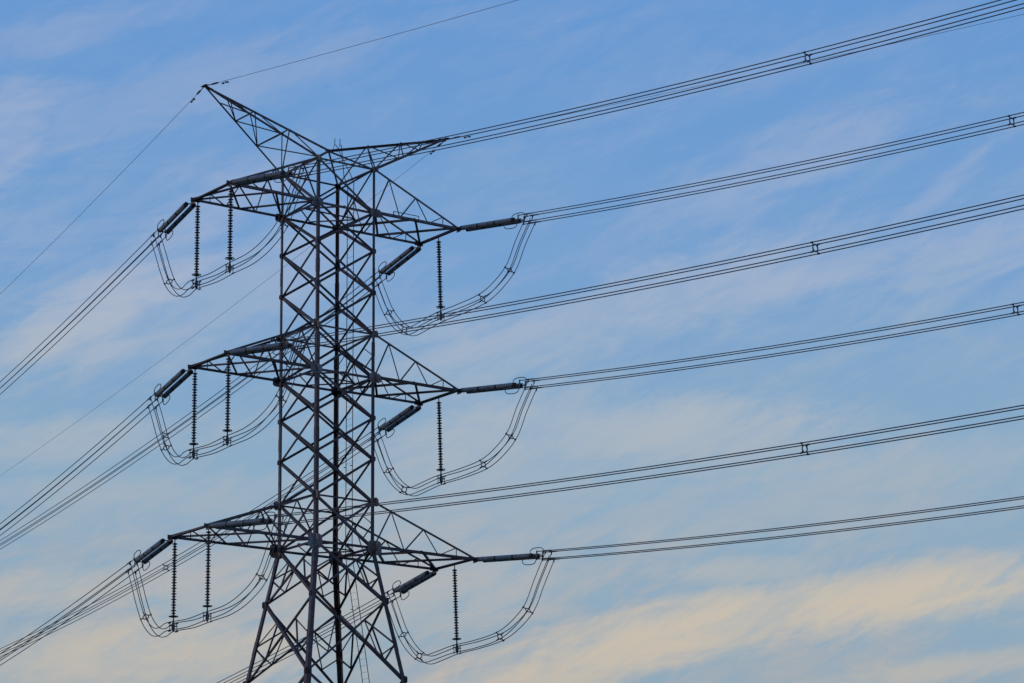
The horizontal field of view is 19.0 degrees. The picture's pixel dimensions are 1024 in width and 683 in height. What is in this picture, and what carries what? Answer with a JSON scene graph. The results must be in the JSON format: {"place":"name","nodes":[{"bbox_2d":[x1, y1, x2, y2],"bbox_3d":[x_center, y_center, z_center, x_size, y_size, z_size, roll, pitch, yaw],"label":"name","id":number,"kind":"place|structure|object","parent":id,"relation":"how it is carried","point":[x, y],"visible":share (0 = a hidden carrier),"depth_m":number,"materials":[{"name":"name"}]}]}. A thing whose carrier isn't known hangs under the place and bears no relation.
{"place":"outdoors","nodes":[
{"label":"outdoors","id":0,"kind":"place"},
{"bbox_2d":[0,0,1023,682],"label":"sky","id":1,"kind":"structure","parent":0,"point":[87,87],"materials":[{"name":"blue"}]},
{"label":"ground","id":2,"kind":"structure","parent":0,"visible":0},
{"bbox_2d":[167,84,476,682],"bbox_3d":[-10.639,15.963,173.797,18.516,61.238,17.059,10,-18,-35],"label":"transmission tower","id":3,"kind":"structure","parent":2,"relation":"on","point":[336,557],"depth_m":176.82,"materials":[{"name":"metal"}]},
{"bbox_2d":[15,87,203,279],"bbox_3d":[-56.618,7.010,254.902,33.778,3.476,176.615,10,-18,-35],"label":"ground wire","id":4,"kind":"object","parent":3,"relation":"attached to","point":[198,92],"visible":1,"depth_m":188.41,"materials":[{"name":"metal"}]},
{"bbox_2d":[130,538,172,570],"bbox_3d":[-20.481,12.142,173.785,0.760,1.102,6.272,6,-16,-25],"label":"tension insulator","id":5,"kind":"object","parent":3,"relation":"attached to","point":[153,554],"visible":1,"depth_m":173.78,"materials":[{"name":"grey ceramic"}]},
{"bbox_2d":[0,562,138,665],"bbox_3d":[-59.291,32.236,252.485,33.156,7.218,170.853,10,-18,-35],"label":"conductor bundle","id":6,"kind":"object","parent":5,"relation":"attached to","point":[117,578],"visible":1,"depth_m":186.65,"materials":[{"name":"metal"}]},
{"bbox_2d":[151,369,192,404],"bbox_3d":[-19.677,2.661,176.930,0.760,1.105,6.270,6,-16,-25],"label":"tension insulator","id":7,"kind":"object","parent":3,"relation":"attached to","point":[174,386],"visible":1,"depth_m":176.95,"materials":[{"name":"grey ceramic"}]},
{"bbox_2d":[0,396,158,535],"bbox_3d":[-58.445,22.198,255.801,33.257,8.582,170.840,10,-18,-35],"label":"conductor bundle","id":8,"kind":"object","parent":7,"relation":"attached to","point":[156,406],"visible":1,"depth_m":191.72,"materials":[{"name":"metal"}]},
{"bbox_2d":[148,342,305,465],"bbox_3d":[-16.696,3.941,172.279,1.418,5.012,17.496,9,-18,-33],"label":"jumper loop","id":9,"kind":"object","parent":7,"relation":"hanging from","point":[260,423],"visible":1,"depth_m":169.47,"materials":[{"name":"metal"}]},
{"bbox_2d":[168,539,178,632],"bbox_3d":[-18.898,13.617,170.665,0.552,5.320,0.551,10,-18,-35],"label":"suspension insulator","id":10,"kind":"object","parent":3,"relation":"hanging from","point":[173,610],"visible":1,"depth_m":170.52,"materials":[{"name":"brown ceramic"}]},
{"bbox_2d":[154,202,195,240],"bbox_3d":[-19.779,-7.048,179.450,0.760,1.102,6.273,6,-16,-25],"label":"tension insulator","id":11,"kind":"object","parent":3,"relation":"attached to","point":[177,221],"visible":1,"depth_m":179.51,"materials":[{"name":"grey ceramic"}]},
{"bbox_2d":[0,233,161,394],"bbox_3d":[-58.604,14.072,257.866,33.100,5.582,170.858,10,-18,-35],"label":"conductor bundle","id":12,"kind":"object","parent":11,"relation":"attached to","point":[150,244],"visible":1,"depth_m":192.85,"materials":[{"name":"metal"}]},
{"bbox_2d":[188,369,198,459],"bbox_3d":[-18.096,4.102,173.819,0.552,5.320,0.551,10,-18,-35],"label":"suspension insulator","id":13,"kind":"object","parent":3,"relation":"hanging from","point":[194,400],"visible":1,"depth_m":173.71,"materials":[{"name":"brown ceramic"}]},
{"bbox_2d":[191,202,200,289],"bbox_3d":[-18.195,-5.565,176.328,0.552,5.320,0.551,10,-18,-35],"label":"suspension insulator","id":14,"kind":"object","parent":3,"relation":"hanging from","point":[196,273],"visible":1,"depth_m":176.21,"materials":[{"name":"brown ceramic"}]},
{"bbox_2d":[202,529,212,622],"bbox_3d":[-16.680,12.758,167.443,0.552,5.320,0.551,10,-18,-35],"label":"suspension insulator","id":15,"kind":"object","parent":3,"relation":"hanging from","point":[207,597],"visible":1,"depth_m":167.30,"materials":[{"name":"brown ceramic"}]},
{"bbox_2d":[0,142,442,475],"bbox_3d":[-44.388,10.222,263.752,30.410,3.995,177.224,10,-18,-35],"label":"ground wire","id":16,"kind":"object","parent":3,"relation":"attached to","point":[233,305],"visible":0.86,"depth_m":217.10,"materials":[{"name":"metal"}]},
{"bbox_2d":[222,356,231,446],"bbox_3d":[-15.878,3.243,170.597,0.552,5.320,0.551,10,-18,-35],"label":"suspension insulator","id":17,"kind":"object","parent":3,"relation":"hanging from","point":[227,424],"visible":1,"depth_m":170.46,"materials":[{"name":"brown ceramic"}]},
{"bbox_2d":[225,186,234,273],"bbox_3d":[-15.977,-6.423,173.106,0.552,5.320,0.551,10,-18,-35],"label":"suspension insulator","id":18,"kind":"object","parent":3,"relation":"hanging from","point":[230,258],"visible":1,"depth_m":172.99,"materials":[{"name":"brown ceramic"}]},
{"bbox_2d":[207,512,279,530],"bbox_3d":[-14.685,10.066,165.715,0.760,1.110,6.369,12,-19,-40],"label":"tension insulator","id":19,"kind":"object","parent":3,"relation":"attached to","point":[243,523],"visible":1,"depth_m":165.14,"materials":[{"name":"grey ceramic"}]},
{"bbox_2d":[127,518,286,637],"bbox_3d":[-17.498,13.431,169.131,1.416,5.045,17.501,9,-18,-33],"label":"jumper loop","id":20,"kind":"object","parent":19,"relation":"hanging from","point":[256,574],"visible":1,"depth_m":166.46,"materials":[{"name":"metal"}]},
{"bbox_2d":[273,405,1023,526],"bbox_3d":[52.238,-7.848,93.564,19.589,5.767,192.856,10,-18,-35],"label":"conductor bundle","id":21,"kind":"object","parent":19,"relation":"attached to","point":[287,523],"visible":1,"depth_m":141.21,"materials":[{"name":"metal"}]},
{"bbox_2d":[227,336,298,355],"bbox_3d":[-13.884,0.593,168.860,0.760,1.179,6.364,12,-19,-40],"label":"tension insulator","id":22,"kind":"object","parent":3,"relation":"attached to","point":[281,345],"visible":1,"depth_m":168.43,"materials":[{"name":"grey ceramic"}]},
{"bbox_2d":[292,194,1023,350],"bbox_3d":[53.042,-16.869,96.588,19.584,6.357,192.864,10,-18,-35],"label":"conductor bundle","id":23,"kind":"object","parent":22,"relation":"attached to","point":[812,251],"visible":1,"depth_m":144.54,"materials":[{"name":"metal"}]},
{"bbox_2d":[229,165,300,185],"bbox_3d":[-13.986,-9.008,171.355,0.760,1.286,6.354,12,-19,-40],"label":"tension insulator","id":24,"kind":"object","parent":3,"relation":"attached to","point":[274,176],"visible":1,"depth_m":171.00,"materials":[{"name":"grey ceramic"}]},
{"bbox_2d":[151,171,306,297],"bbox_3d":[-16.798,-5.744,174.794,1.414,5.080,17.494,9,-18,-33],"label":"jumper loop","id":25,"kind":"object","parent":24,"relation":"hanging from","point":[253,256],"visible":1,"depth_m":172.23,"materials":[{"name":"metal"}]},
{"bbox_2d":[294,0,1023,178],"bbox_3d":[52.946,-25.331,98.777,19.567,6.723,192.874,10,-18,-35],"label":"conductor bundle","id":26,"kind":"object","parent":24,"relation":"attached to","point":[805,60],"visible":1,"depth_m":146.91,"materials":[{"name":"metal"}]},
{"bbox_2d":[206,0,516,85],"bbox_3d":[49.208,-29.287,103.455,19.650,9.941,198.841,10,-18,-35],"label":"ground wire","id":27,"kind":"object","parent":3,"relation":"attached to","point":[226,81],"visible":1,"depth_m":167.21,"materials":[{"name":"metal"}]},
{"bbox_2d":[374,405,420,437],"bbox_3d":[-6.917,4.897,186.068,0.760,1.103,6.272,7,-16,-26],"label":"tension insulator","id":28,"kind":"object","parent":3,"relation":"attached to","point":[398,419],"visible":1,"depth_m":186.12,"materials":[{"name":"grey ceramic"}]},
{"bbox_2d":[0,430,380,656],"bbox_3d":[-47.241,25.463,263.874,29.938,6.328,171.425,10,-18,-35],"label":"conductor bundle","id":29,"kind":"object","parent":28,"relation":"attached to","point":[184,551],"visible":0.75,"depth_m":219.89,"materials":[{"name":"metal"}]},
{"bbox_2d":[375,246,420,281],"bbox_3d":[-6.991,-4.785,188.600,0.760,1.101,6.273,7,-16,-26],"label":"tension insulator","id":30,"kind":"object","parent":3,"relation":"attached to","point":[384,269],"visible":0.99,"depth_m":188.64,"materials":[{"name":"grey ceramic"}]},
{"bbox_2d":[0,275,381,548],"bbox_3d":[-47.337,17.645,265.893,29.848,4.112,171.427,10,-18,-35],"label":"conductor bundle","id":31,"kind":"object","parent":30,"relation":"attached to","point":[173,429],"visible":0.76,"depth_m":223.39,"materials":[{"name":"metal"}]},
{"bbox_2d":[371,217,536,335],"bbox_3d":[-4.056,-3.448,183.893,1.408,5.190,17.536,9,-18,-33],"label":"jumper loop","id":32,"kind":"object","parent":30,"relation":"hanging from","point":[485,296],"visible":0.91,"depth_m":180.82,"materials":[{"name":"metal"}]},
{"bbox_2d":[388,570,436,599],"bbox_3d":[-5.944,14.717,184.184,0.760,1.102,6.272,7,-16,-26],"label":"tension insulator","id":33,"kind":"object","parent":3,"relation":"attached to","point":[407,586],"visible":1,"depth_m":184.23,"materials":[{"name":"grey ceramic"}]},
{"bbox_2d":[217,590,395,682],"bbox_3d":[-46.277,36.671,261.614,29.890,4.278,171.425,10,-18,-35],"label":"conductor bundle","id":34,"kind":"object","parent":33,"relation":"attached to","point":[305,640],"visible":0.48,"depth_m":196.84,"materials":[{"name":"metal"}]},
{"bbox_2d":[388,553,554,663],"bbox_3d":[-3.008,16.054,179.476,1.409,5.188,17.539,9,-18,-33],"label":"jumper loop","id":35,"kind":"object","parent":33,"relation":"hanging from","point":[417,657],"visible":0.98,"depth_m":176.77,"materials":[{"name":"metal"}]},
{"bbox_2d":[436,398,445,484],"bbox_3d":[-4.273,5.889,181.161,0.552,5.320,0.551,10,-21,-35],"label":"suspension insulator","id":36,"kind":"object","parent":3,"relation":"hanging from","point":[440,469],"visible":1,"depth_m":180.99,"materials":[{"name":"brown ceramic"}]},
{"bbox_2d":[370,384,536,495],"bbox_3d":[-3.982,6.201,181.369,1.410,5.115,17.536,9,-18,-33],"label":"jumper loop","id":37,"kind":"object","parent":36,"relation":"hanging from","point":[495,455],"visible":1,"depth_m":178.80,"materials":[{"name":"metal"}]},
{"bbox_2d":[436,237,445,321],"bbox_3d":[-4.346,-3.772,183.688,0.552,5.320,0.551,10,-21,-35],"label":"suspension insulator","id":38,"kind":"object","parent":3,"relation":"hanging from","point":[440,306],"visible":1,"depth_m":183.57,"materials":[{"name":"brown ceramic"}]},
{"bbox_2d":[452,565,461,653],"bbox_3d":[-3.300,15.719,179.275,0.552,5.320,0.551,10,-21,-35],"label":"suspension insulator","id":39,"kind":"object","parent":3,"relation":"hanging from","point":[457,648],"visible":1,"depth_m":179.14,"materials":[{"name":"brown ceramic"}]},
{"bbox_2d":[458,212,529,231],"bbox_3d":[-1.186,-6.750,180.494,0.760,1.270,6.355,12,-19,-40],"label":"tension insulator","id":40,"kind":"object","parent":3,"relation":"attached to","point":[491,224],"visible":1,"depth_m":180.10,"materials":[{"name":"grey ceramic"}]},
{"bbox_2d":[524,112,1023,223],"bbox_3d":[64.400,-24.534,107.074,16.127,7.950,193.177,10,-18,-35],"label":"conductor bundle","id":41,"kind":"object","parent":40,"relation":"attached to","point":[1010,123],"visible":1,"depth_m":162.37,"materials":[{"name":"metal"}]},
{"bbox_2d":[458,377,530,393],"bbox_3d":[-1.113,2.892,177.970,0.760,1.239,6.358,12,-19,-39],"label":"tension insulator","id":42,"kind":"object","parent":3,"relation":"attached to","point":[490,388],"visible":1,"depth_m":177.52,"materials":[{"name":"grey ceramic"}]},
{"bbox_2d":[525,302,1023,390],"bbox_3d":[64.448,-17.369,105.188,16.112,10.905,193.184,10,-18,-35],"label":"conductor bundle","id":43,"kind":"object","parent":42,"relation":"attached to","point":[1013,312],"visible":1,"depth_m":160.17,"materials":[{"name":"metal"}]},
{"bbox_2d":[474,547,548,564],"bbox_3d":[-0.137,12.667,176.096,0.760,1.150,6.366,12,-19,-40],"label":"tension insulator","id":44,"kind":"object","parent":3,"relation":"attached to","point":[516,557],"visible":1,"depth_m":175.53,"materials":[{"name":"grey ceramic"}]},
{"bbox_2d":[542,496,1023,560],"bbox_3d":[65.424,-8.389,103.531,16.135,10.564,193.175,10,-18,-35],"label":"conductor bundle","id":45,"kind":"object","parent":44,"relation":"attached to","point":[552,558],"visible":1,"depth_m":159.19,"materials":[{"name":"metal"}]},
{"bbox_2d":[449,14,1022,138],"bbox_3d":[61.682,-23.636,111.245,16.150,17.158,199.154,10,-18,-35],"label":"ground wire","id":46,"kind":"object","parent":3,"relation":"attached to","point":[742,76],"visible":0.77,"depth_m":165.29,"materials":[{"name":"metal"}]}
]}

